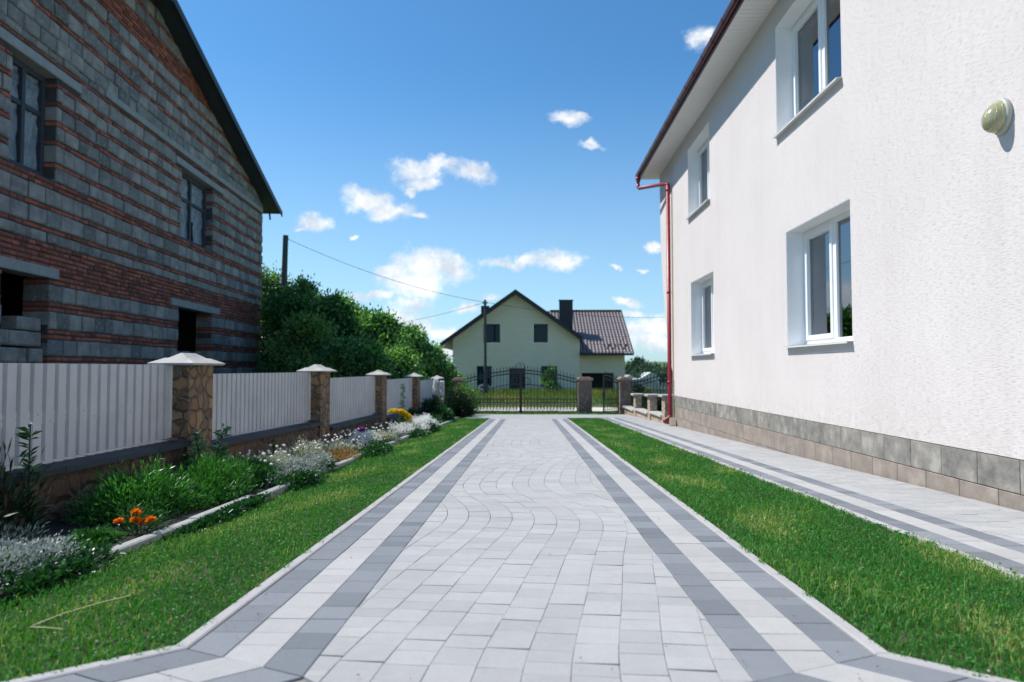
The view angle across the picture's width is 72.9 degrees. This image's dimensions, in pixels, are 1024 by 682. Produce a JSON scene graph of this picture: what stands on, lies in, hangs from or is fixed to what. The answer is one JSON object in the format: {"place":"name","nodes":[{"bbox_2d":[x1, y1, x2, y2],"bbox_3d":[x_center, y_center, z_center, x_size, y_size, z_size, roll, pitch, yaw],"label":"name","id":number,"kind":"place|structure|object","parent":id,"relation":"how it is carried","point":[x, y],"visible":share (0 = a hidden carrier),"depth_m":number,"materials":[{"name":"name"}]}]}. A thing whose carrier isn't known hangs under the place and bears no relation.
{"place":"outdoors","nodes":[
{"label":"outdoors","id":0,"kind":"place"},
{"bbox_2d":[0,415,461,598],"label":"flower bed soil","id":1,"kind":"structure","parent":0,"point":[57,527],"depth_m":4.24,"materials":[{"name":"brown soil"}]},
{"bbox_2d":[0,505,17,538],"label":"glossy plant","id":2,"kind":"object","parent":1,"relation":"on","point":[2,525],"visible":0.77,"depth_m":3.52,"materials":[{"name":"green plant"}]},
{"bbox_2d":[7,423,43,524],"bbox_3d":[-2.846,0.794,4.060,0.200,0.630,0.195,1,-2,-13],"label":"stalk plant","id":3,"kind":"object","parent":1,"relation":"on","point":[25,434],"visible":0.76,"depth_m":4.06,"materials":[{"name":"green plant"}]},
{"bbox_2d":[0,520,52,545],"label":"flower cushion","id":4,"kind":"object","parent":1,"relation":"on","point":[29,533],"visible":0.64,"depth_m":3.65,"materials":[{"name":"grey plant"}]},
{"bbox_2d":[0,438,62,539],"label":"glossy plant","id":5,"kind":"object","parent":1,"relation":"on","point":[20,503],"visible":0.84,"depth_m":3.85,"materials":[{"name":"green plant"}]},
{"bbox_2d":[0,529,101,590],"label":"flower cushion","id":6,"kind":"object","parent":1,"relation":"on","point":[16,556],"visible":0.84,"depth_m":3.19,"materials":[{"name":"white plant"}]},
{"bbox_2d":[0,539,130,604],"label":"trailing plant","id":7,"kind":"object","parent":1,"relation":"on","point":[83,563],"visible":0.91,"depth_m":3.09,"materials":[{"name":"green plant"}]},
{"bbox_2d":[42,522,128,547],"bbox_3d":[-2.279,1.049,3.682,0.346,0.117,0.512,0,-2,1],"label":"plant","id":8,"kind":"object","parent":1,"relation":"on","point":[101,536],"visible":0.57,"depth_m":3.69,"materials":[{"name":"green plant"}]},
{"bbox_2d":[80,527,116,550],"bbox_3d":[-2.219,1.049,3.643,0.261,0.121,0.325,0,-2,1],"label":"marigold","id":9,"kind":"object","parent":1,"relation":"on","point":[96,528],"visible":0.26,"depth_m":3.69,"materials":[{"name":"green plant"}]},
{"bbox_2d":[60,453,215,527],"bbox_3d":[-2.482,0.991,4.661,0.855,0.444,1.240,0,-2,1],"label":"leafy perennial","id":10,"kind":"object","parent":1,"relation":"on","point":[126,491],"visible":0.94,"depth_m":4.47,"materials":[{"name":"green plant"}]},
{"bbox_2d":[107,501,174,534],"bbox_3d":[-2.152,1.033,4.020,0.327,0.213,0.323,0,-2,1],"label":"marigold","id":11,"kind":"object","parent":1,"relation":"on","point":[137,519],"visible":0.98,"depth_m":3.98,"materials":[{"name":"orange plant"}]},
{"bbox_2d":[179,423,232,468],"bbox_3d":[-2.655,0.980,6.018,0.439,0.537,0.427,-2,-3,43],"label":"stalk plant","id":12,"kind":"object","parent":1,"relation":"on","point":[222,449],"visible":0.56,"depth_m":5.96,"materials":[{"name":"green plant"}]},
{"bbox_2d":[168,479,250,515],"bbox_3d":[-2.180,1.129,5.082,0.339,0.166,1.156,0,-2,1],"label":"plant","id":13,"kind":"object","parent":1,"relation":"on","point":[221,493],"visible":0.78,"depth_m":4.99,"materials":[{"name":"green plant"}]},
{"bbox_2d":[160,447,263,506],"bbox_3d":[-2.367,1.046,5.412,0.773,0.422,1.269,0,-2,-10],"label":"leafy perennial","id":14,"kind":"object","parent":1,"relation":"on","point":[212,470],"visible":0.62,"depth_m":5.36,"materials":[{"name":"green plant"}]},
{"bbox_2d":[235,454,291,486],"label":"leafy perennial","id":15,"kind":"object","parent":1,"relation":"on","point":[262,466],"visible":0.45,"depth_m":6.03,"materials":[{"name":"green plant"}]},
{"bbox_2d":[246,444,306,484],"bbox_3d":[-2.278,1.164,6.524,0.694,0.373,1.327,0,-2,1],"label":"flower cushion","id":16,"kind":"object","parent":1,"relation":"on","point":[282,457],"visible":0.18,"depth_m":6.58,"materials":[{"name":"white plant"}]},
{"bbox_2d":[253,454,329,488],"bbox_3d":[-2.041,1.185,6.444,0.658,0.264,1.403,0,-2,1],"label":"flower cushion","id":17,"kind":"object","parent":1,"relation":"on","point":[311,465],"visible":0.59,"depth_m":6.36,"materials":[{"name":"white plant"}]},
{"bbox_2d":[273,435,328,458],"bbox_3d":[-2.328,1.226,7.745,0.640,0.385,1.172,0,-2,1],"label":"flower cushion","id":18,"kind":"object","parent":1,"relation":"on","point":[302,450],"visible":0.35,"depth_m":7.71,"materials":[{"name":"white plant"}]},
{"bbox_2d":[224,420,407,465],"bbox_3d":[-2.233,1.284,9.636,0.576,0.324,7.387,0,-2,1],"label":"candytuft","id":19,"kind":"object","parent":1,"relation":"on","point":[288,455],"visible":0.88,"depth_m":7.86,"materials":[{"name":"white plant"}]},
{"bbox_2d":[297,448,337,472],"bbox_3d":[-2.081,1.247,7.238,0.491,0.248,1.054,0,-2,1],"label":"flower cushion","id":20,"kind":"object","parent":1,"relation":"on","point":[328,460],"visible":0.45,"depth_m":7.24,"materials":[{"name":"white plant"}]},
{"bbox_2d":[319,437,361,450],"bbox_3d":[-2.284,1.375,8.903,0.668,0.266,1.147,0,-2,1],"label":"flower cushion","id":21,"kind":"object","parent":1,"relation":"on","point":[333,446],"visible":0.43,"depth_m":8.91,"materials":[{"name":"white plant"}]},
{"bbox_2d":[324,446,361,461],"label":"dry clump","id":22,"kind":"object","parent":1,"relation":"on","point":[342,453],"visible":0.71,"depth_m":8.31,"materials":[{"name":"brown plant"}]},
{"bbox_2d":[343,426,365,441],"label":"flower","id":23,"kind":"object","parent":1,"relation":"on","point":[361,429],"visible":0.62,"depth_m":10.43,"materials":[{"name":"purple plant"}]},
{"bbox_2d":[336,429,389,449],"bbox_3d":[-2.161,1.421,10.060,0.729,0.317,1.581,0,-2,1],"label":"flower cushion","id":24,"kind":"object","parent":1,"relation":"on","point":[363,440],"visible":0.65,"depth_m":9.92,"materials":[{"name":"white plant"}]},
{"bbox_2d":[375,429,401,441],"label":"flower cushion","id":25,"kind":"object","parent":1,"relation":"on","point":[391,435],"visible":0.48,"depth_m":10.98,"materials":[{"name":"white plant"}]},
{"bbox_2d":[384,408,412,431],"bbox_3d":[-2.192,1.540,13.406,0.551,0.531,0.842,0,-2,-11],"label":"marigold","id":26,"kind":"object","parent":1,"relation":"on","point":[405,413],"visible":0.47,"depth_m":13.18,"materials":[{"name":"yellow plant"}]},
{"bbox_2d":[384,422,415,436],"bbox_3d":[-2.037,1.617,12.571,0.655,0.284,1.626,0,-2,1],"label":"flower cushion","id":27,"kind":"object","parent":1,"relation":"on","point":[402,430],"visible":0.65,"depth_m":12.33,"materials":[{"name":"white plant"}]},
{"bbox_2d":[398,383,407,420],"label":"stalk plant","id":28,"kind":"object","parent":1,"relation":"on","point":[401,393],"visible":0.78,"depth_m":14.92,"materials":[{"name":"green plant"}]},
{"bbox_2d":[406,406,423,418],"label":"shrub","id":29,"kind":"object","parent":1,"relation":"on","point":[417,412],"visible":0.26,"depth_m":17.12,"materials":[{"name":"green plant"}]},
{"bbox_2d":[408,412,442,436],"bbox_3d":[-1.896,1.678,14.030,0.726,0.409,3.852,0,-2,1],"label":"flower cushion","id":30,"kind":"object","parent":1,"relation":"on","point":[423,421],"visible":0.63,"depth_m":13.77,"materials":[{"name":"white plant"}]},
{"bbox_2d":[420,395,448,415],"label":"rose bush","id":31,"kind":"object","parent":1,"relation":"on","point":[427,406],"visible":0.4,"depth_m":19.23,"materials":[{"name":"green plant"}]},
{"bbox_2d":[432,378,438,397],"bbox_3d":[-2.242,1.671,20.311,0.216,1.178,0.214,0,-2,1],"label":"flower spike","id":32,"kind":"object","parent":1,"relation":"on","point":[435,385],"visible":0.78,"depth_m":20.27,"materials":[{"name":"white plant"}]},
{"bbox_2d":[438,381,443,403],"bbox_3d":[-2.085,1.709,20.305,0.216,1.097,0.214,0,-2,1],"label":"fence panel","id":33,"kind":"object","parent":1,"relation":"on","point":[441,390],"visible":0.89,"depth_m":20.26,"materials":[{"name":"white metal"}]},
{"bbox_2d":[430,404,454,420],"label":"rose bush","id":34,"kind":"object","parent":1,"relation":"on","point":[445,413],"visible":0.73,"depth_m":18.68,"materials":[{"name":"green plant"}]},
{"bbox_2d":[443,386,475,416],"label":"shrub","id":35,"kind":"object","parent":1,"relation":"on","point":[459,403],"visible":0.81,"depth_m":21.96,"materials":[{"name":"green plant"}]},
{"bbox_2d":[453,373,481,414],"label":"shrub","id":36,"kind":"object","parent":1,"relation":"on","point":[471,396],"visible":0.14,"depth_m":23.53,"materials":[{"name":"green plant"}]},
{"bbox_2d":[0,419,481,681],"bbox_3d":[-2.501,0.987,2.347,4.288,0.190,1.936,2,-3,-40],"label":"lawn grass","id":37,"kind":"structure","parent":0,"point":[185,544],"depth_m":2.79,"materials":[{"name":"green plant"}]},
{"bbox_2d":[30,595,130,629],"bbox_3d":[-1.580,0.990,2.547,0.133,0.010,0.351,0,-2,8],"label":"straw stalk","id":38,"kind":"object","parent":37,"relation":"on","point":[32,626],"visible":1,"depth_m":2.49,"materials":[{"name":"plant"}]},
{"bbox_2d":[140,486,279,553],"bbox_3d":[-1.914,1.162,4.643,0.212,0.129,2.065,0,-2,1],"label":"trailing plant","id":39,"kind":"object","parent":37,"relation":"on","point":[234,509],"visible":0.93,"depth_m":4.50,"materials":[{"name":"green plant"}]},
{"bbox_2d":[275,468,321,491],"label":"trailing plant","id":40,"kind":"object","parent":37,"relation":"on","point":[301,478],"visible":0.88,"depth_m":6.04,"materials":[{"name":"green plant"}]},
{"bbox_2d":[171,417,489,539],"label":"lawn grass","id":41,"kind":"structure","parent":37,"relation":"on","point":[456,426],"depth_m":5.69,"materials":[{"name":"green plant"}]},
{"bbox_2d":[357,438,394,459],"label":"trailing plant","id":42,"kind":"object","parent":37,"relation":"on","point":[377,448],"visible":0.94,"depth_m":9.08,"materials":[{"name":"green plant"}]},
{"bbox_2d":[408,427,427,438],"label":"trailing plant","id":43,"kind":"object","parent":37,"relation":"on","point":[420,432],"visible":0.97,"depth_m":12.42,"materials":[{"name":"green plant"}]},
{"bbox_2d":[14,452,1019,671],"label":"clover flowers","id":44,"kind":"object","parent":37,"relation":"on","point":[96,641],"visible":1,"depth_m":3.06,"materials":[{"name":"plant"}]},
{"bbox_2d":[0,362,674,609],"bbox_3d":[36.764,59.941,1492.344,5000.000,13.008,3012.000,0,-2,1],"label":"ground","id":45,"kind":"structure","parent":0,"point":[565,404],"depth_m":36.38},
{"bbox_2d":[0,0,282,373],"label":"brick house","id":46,"kind":"structure","parent":45,"relation":"on","point":[138,200],"depth_m":21.86,"materials":[{"name":"brick"}]},
{"bbox_2d":[8,56,45,175],"bbox_3d":[-12.331,-5.625,17.380,0.150,2.670,1.740,0,-2,-3],"label":"window","id":47,"kind":"structure","parent":46,"relation":"in","point":[26,141],"depth_m":17.69,"materials":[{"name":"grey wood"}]},
{"bbox_2d":[180,172,205,248],"bbox_3d":[-12.927,-5.196,27.726,0.150,2.640,3.135,0,-2,-3],"label":"window","id":48,"kind":"structure","parent":46,"relation":"in","point":[193,196],"depth_m":28.25,"materials":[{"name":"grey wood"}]},
{"bbox_2d":[0,353,444,529],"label":"panel fence","id":49,"kind":"object","parent":45,"relation":"on","point":[87,420],"visible":0.76,"depth_m":5.87,"materials":[{"name":"metal"}]},
{"bbox_2d":[260,324,267,371],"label":"leafy tree","id":50,"kind":"object","parent":45,"relation":"on","point":[262,337],"visible":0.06,"depth_m":36.74,"materials":[{"name":"green plant"}]},
{"bbox_2d":[85,417,457,575],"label":"flower bed kerb","id":51,"kind":"structure","parent":45,"relation":"on","point":[146,539],"depth_m":4.23,"materials":[{"name":"concrete"}]},
{"bbox_2d":[260,260,292,362],"bbox_3d":[-13.725,-0.409,39.048,5.197,8.230,5.868,0,-2,1],"label":"leafy tree","id":52,"kind":"object","parent":45,"relation":"on","point":[270,285],"visible":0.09,"depth_m":38.47,"materials":[{"name":"green plant"}]},
{"bbox_2d":[281,235,288,313],"bbox_3d":[-12.707,-1.154,38.401,0.548,9.460,0.391,0,-2,1],"label":"utility pole","id":53,"kind":"object","parent":45,"relation":"on","point":[284,261],"visible":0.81,"depth_m":38.41,"materials":[{"name":"grey wood"}]},
{"bbox_2d":[291,240,481,301],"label":"power cable","id":54,"kind":"object","parent":53,"relation":"hanging from","point":[384,277],"visible":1,"depth_m":41.19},
{"bbox_2d":[256,270,326,372],"bbox_3d":[-10.543,-0.132,35.021,5.151,7.138,4.592,0,-2,1],"label":"leafy tree","id":55,"kind":"object","parent":45,"relation":"on","point":[302,293],"visible":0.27,"depth_m":34.39,"materials":[{"name":"green plant"}]},
{"bbox_2d":[250,305,343,374],"bbox_3d":[-8.459,0.772,29.181,4.722,4.490,4.134,-2,-3,39],"label":"leafy tree","id":56,"kind":"object","parent":45,"relation":"on","point":[302,337],"visible":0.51,"depth_m":28.51,"materials":[{"name":"green plant"}]},
{"bbox_2d":[299,288,378,342],"bbox_3d":[-8.579,0.352,34.170,4.431,6.038,5.290,0,-2,1],"label":"leafy tree","id":57,"kind":"object","parent":45,"relation":"on","point":[336,306],"visible":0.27,"depth_m":33.54,"materials":[{"name":"green plant"}]},
{"bbox_2d":[293,330,406,379],"bbox_3d":[-6.170,1.199,26.808,4.067,3.323,3.476,-2,-3,40],"label":"leafy tree","id":58,"kind":"object","parent":45,"relation":"on","point":[354,357],"visible":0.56,"depth_m":26.34,"materials":[{"name":"green plant"}]},
{"bbox_2d":[338,303,413,374],"bbox_3d":[-6.444,0.799,33.064,4.093,5.258,4.163,-1,-3,24],"label":"leafy tree","id":59,"kind":"object","parent":45,"relation":"on","point":[385,326],"visible":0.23,"depth_m":32.47,"materials":[{"name":"green plant"}]},
{"bbox_2d":[380,340,431,379],"bbox_3d":[-4.891,1.480,29.665,3.433,3.144,3.084,-1,-2,20],"label":"leafy tree","id":60,"kind":"object","parent":45,"relation":"on","point":[404,358],"visible":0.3,"depth_m":29.08,"materials":[{"name":"green plant"}]},
{"bbox_2d":[392,319,447,379],"bbox_3d":[-5.233,1.160,35.239,3.895,4.570,4.673,1,-2,-13],"label":"leafy tree","id":61,"kind":"object","parent":45,"relation":"on","point":[432,356],"visible":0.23,"depth_m":34.31,"materials":[{"name":"green plant"}]},
{"bbox_2d":[428,342,459,397],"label":"leafy tree","id":62,"kind":"object","parent":45,"relation":"on","point":[445,374],"visible":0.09,"depth_m":36.95,"materials":[{"name":"green plant"}]},
{"bbox_2d":[444,362,464,400],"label":"leafy tree","id":63,"kind":"object","parent":45,"relation":"on","point":[457,372],"visible":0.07,"depth_m":38.93,"materials":[{"name":"green plant"}]},
{"bbox_2d":[452,377,463,390],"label":"gate pillar","id":64,"kind":"structure","parent":45,"relation":"on","point":[456,380],"depth_m":25.76,"materials":[{"name":"brown stone"}]},
{"bbox_2d":[483,300,487,394],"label":"utility pole","id":65,"kind":"object","parent":45,"relation":"on","point":[485,355],"visible":0.92,"depth_m":44.00,"materials":[{"name":"wood"}]},
{"bbox_2d":[486,302,655,317],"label":"power cable","id":66,"kind":"object","parent":65,"relation":"attached to","point":[588,315],"visible":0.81,"depth_m":50.91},
{"bbox_2d":[440,289,633,391],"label":"yellow house","id":67,"kind":"structure","parent":45,"relation":"on","point":[596,345],"depth_m":50.09,"materials":[{"name":"plaster"},{"name":"metal tile"}]},
{"bbox_2d":[477,366,491,385],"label":"window","id":68,"kind":"structure","parent":67,"relation":"in","point":[479,368],"depth_m":50.10,"materials":[{"name":"black glass"}]},
{"bbox_2d":[483,324,499,342],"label":"window","id":69,"kind":"structure","parent":67,"relation":"in","point":[493,330],"depth_m":50.21,"materials":[{"name":"black glass"}]},
{"bbox_2d":[509,368,523,389],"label":"window","id":70,"kind":"structure","parent":67,"relation":"in","point":[510,375],"depth_m":50.00,"materials":[{"name":"black metal"}]},
{"bbox_2d":[533,324,547,342],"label":"window","id":71,"kind":"structure","parent":67,"relation":"in","point":[540,331],"depth_m":50.12,"materials":[{"name":"black glass"}]},
{"bbox_2d":[541,366,556,385],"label":"window","id":72,"kind":"structure","parent":67,"relation":"in","point":[542,367],"depth_m":49.99,"materials":[{"name":"black glass"}]},
{"bbox_2d":[582,373,612,390],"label":"garage door","id":73,"kind":"structure","parent":67,"relation":"in","point":[597,381],"depth_m":50.98,"materials":[{"name":"black metal"}]},
{"bbox_2d":[539,366,561,390],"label":"bush","id":74,"kind":"object","parent":45,"relation":"on","point":[543,379],"visible":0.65,"depth_m":47.16,"materials":[{"name":"green plant"}]},
{"bbox_2d":[446,386,674,407],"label":"weeds","id":75,"kind":"object","parent":45,"relation":"on","point":[565,393],"visible":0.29,"depth_m":41.96,"materials":[{"name":"green plant"}]},
{"bbox_2d":[577,377,592,412],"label":"gate pillar","id":76,"kind":"structure","parent":45,"relation":"on","point":[584,394],"depth_m":25.58,"materials":[{"name":"grey stone"}]},
{"bbox_2d":[617,377,632,414],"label":"gate pillar","id":77,"kind":"structure","parent":45,"relation":"on","point":[624,391],"depth_m":25.40,"materials":[{"name":"stone"}]},
{"bbox_2d":[602,372,618,413],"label":"wicket gate","id":78,"kind":"structure","parent":77,"relation":"attached to","point":[617,394],"depth_m":25.37,"materials":[{"name":"black metal"}]},
{"bbox_2d":[625,369,640,378],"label":"leafy tree","id":79,"kind":"object","parent":45,"relation":"on","point":[637,375],"visible":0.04,"depth_m":89.18,"materials":[{"name":"green plant"}]},
{"bbox_2d":[631,383,649,406],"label":"bush","id":80,"kind":"object","parent":45,"relation":"on","point":[641,388],"visible":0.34,"depth_m":26.76,"materials":[{"name":"green plant"}]},
{"bbox_2d":[625,364,658,374],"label":"leafy tree","id":81,"kind":"object","parent":45,"relation":"on","point":[638,371],"visible":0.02,"depth_m":93.89,"materials":[{"name":"green plant"}]},
{"bbox_2d":[625,356,662,372],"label":"leafy tree","id":82,"kind":"object","parent":45,"relation":"on","point":[632,363],"visible":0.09,"depth_m":109.24,"materials":[{"name":"green plant"}]},
{"bbox_2d":[631,378,658,386],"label":"greenhouse","id":83,"kind":"object","parent":45,"relation":"on","point":[644,385],"visible":0.31,"depth_m":61.63,"materials":[{"name":"glass"}]},
{"bbox_2d":[623,393,674,423],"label":"pillared garden wall","id":84,"kind":"structure","parent":45,"relation":"on","point":[652,413],"depth_m":19.76,"materials":[{"name":"concrete"}]},
{"bbox_2d":[639,372,659,382],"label":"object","id":85,"kind":"structure","parent":45,"relation":"on","point":[646,374],"depth_m":87.48,"materials":[{"name":"glass"}]},
{"bbox_2d":[639,389,661,408],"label":"bush","id":86,"kind":"object","parent":45,"relation":"on","point":[644,398],"visible":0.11,"depth_m":23.84,"materials":[{"name":"green plant"}]},
{"bbox_2d":[631,372,674,414],"bbox_3d":[7.137,1.988,25.723,5.440,1.680,0.240,0,-2,1],"label":"iron fence","id":87,"kind":"object","parent":45,"relation":"on","point":[637,381],"visible":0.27,"depth_m":25.78,"materials":[{"name":"black metal"}]},
{"bbox_2d":[640,371,672,385],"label":"leafy tree","id":88,"kind":"object","parent":45,"relation":"on","point":[654,373],"visible":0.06,"depth_m":88.74,"materials":[{"name":"green plant"}]},
{"bbox_2d":[644,392,674,411],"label":"bush","id":89,"kind":"object","parent":45,"relation":"on","point":[659,403],"visible":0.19,"depth_m":21.72,"materials":[{"name":"green plant"}]},
{"bbox_2d":[651,382,672,393],"bbox_3d":[9.505,3.017,39.699,3.000,1.380,0.080,0,-2,1],"label":"paling fence","id":90,"kind":"object","parent":45,"relation":"on","point":[658,386],"visible":0.18,"depth_m":39.70,"materials":[{"name":"metal"}]},
{"bbox_2d":[669,417,675,425],"bbox_3d":[3.818,1.929,16.467,0.120,0.220,0.200,0,-2,1],"label":"splash block","id":91,"kind":"object","parent":45,"relation":"on","point":[672,422],"depth_m":16.45,"materials":[{"name":"concrete"}]},
{"bbox_2d":[605,417,1023,574],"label":"walkway","id":92,"kind":"structure","parent":45,"relation":"on","point":[989,532],"depth_m":5.52,"materials":[{"name":"grey concrete"}]},
{"bbox_2d":[635,0,1023,511],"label":"white house","id":93,"kind":"structure","parent":45,"relation":"on","point":[841,184],"depth_m":7.45,"materials":[{"name":"white paint"}]},
{"bbox_2d":[685,122,709,219],"bbox_3d":[3.968,-3.460,14.346,0.375,1.557,1.840,0,-2,1],"label":"window","id":94,"kind":"structure","parent":93,"relation":"in","point":[698,167],"depth_m":15.12,"materials":[{"name":"white plastic"}]},
{"bbox_2d":[688,271,713,355],"bbox_3d":[3.964,-0.503,14.053,0.375,1.589,1.850,0,-2,1],"label":"window","id":95,"kind":"structure","parent":93,"relation":"in","point":[702,295],"depth_m":14.85,"materials":[{"name":"white plastic"}]},
{"bbox_2d":[771,0,841,139],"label":"window","id":96,"kind":"structure","parent":93,"relation":"in","point":[812,42],"depth_m":9.35,"materials":[{"name":"white plastic"}]},
{"bbox_2d":[782,198,852,347],"bbox_3d":[3.826,-0.730,8.469,0.375,1.582,1.910,0,-2,1],"label":"window","id":97,"kind":"structure","parent":93,"relation":"in","point":[818,259],"depth_m":8.91,"materials":[{"name":"white plastic"}]},
{"bbox_2d":[981,98,1012,134],"bbox_3d":[3.550,-1.657,5.114,0.151,0.267,0.216,0,-2,1],"label":"wall lamp","id":98,"kind":"object","parent":93,"relation":"attached to","point":[997,117],"visible":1,"depth_m":5.05,"materials":[{"name":"beige glass"}]},
{"bbox_2d":[430,411,444,422],"bbox_3d":[-2.028,1.930,17.379,0.795,0.319,0.995,0,-2,1],"label":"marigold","id":99,"kind":"object","parent":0,"point":[438,418],"visible":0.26,"depth_m":17.44,"materials":[{"name":"green plant"}]},
{"bbox_2d":[177,0,730,361],"label":"sky","id":100,"kind":"structure","parent":0,"point":[478,150],"materials":[{"name":"blue"}]},
{"bbox_2d":[2,414,984,681],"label":"driveway","id":101,"kind":"structure","parent":0,"point":[414,580],"depth_m":2.83,"materials":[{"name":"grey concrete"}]},
{"bbox_2d":[5,417,1023,681],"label":"driveway kerb","id":102,"kind":"structure","parent":101,"relation":"on","point":[837,621],"depth_m":2.84,"materials":[{"name":"concrete"}]},
{"bbox_2d":[474,407,617,411],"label":"gravel road","id":103,"kind":"structure","parent":0,"point":[597,409],"depth_m":30.25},
{"bbox_2d":[477,410,622,414],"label":"verge grass","id":104,"kind":"structure","parent":0,"point":[601,412],"depth_m":25.39,"materials":[{"name":"green plant"}]},
{"bbox_2d":[567,418,1023,681],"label":"lawn grass","id":105,"kind":"structure","parent":0,"point":[722,506],"depth_m":3.42,"materials":[{"name":"green plant"}]},
{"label":"verge soil","id":106,"kind":"structure","parent":0,"visible":0},
{"bbox_2d":[464,363,577,412],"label":"iron gate","id":107,"kind":"structure","parent":106,"relation":"on","point":[520,384],"depth_m":25.78,"materials":[{"name":"black metal"}]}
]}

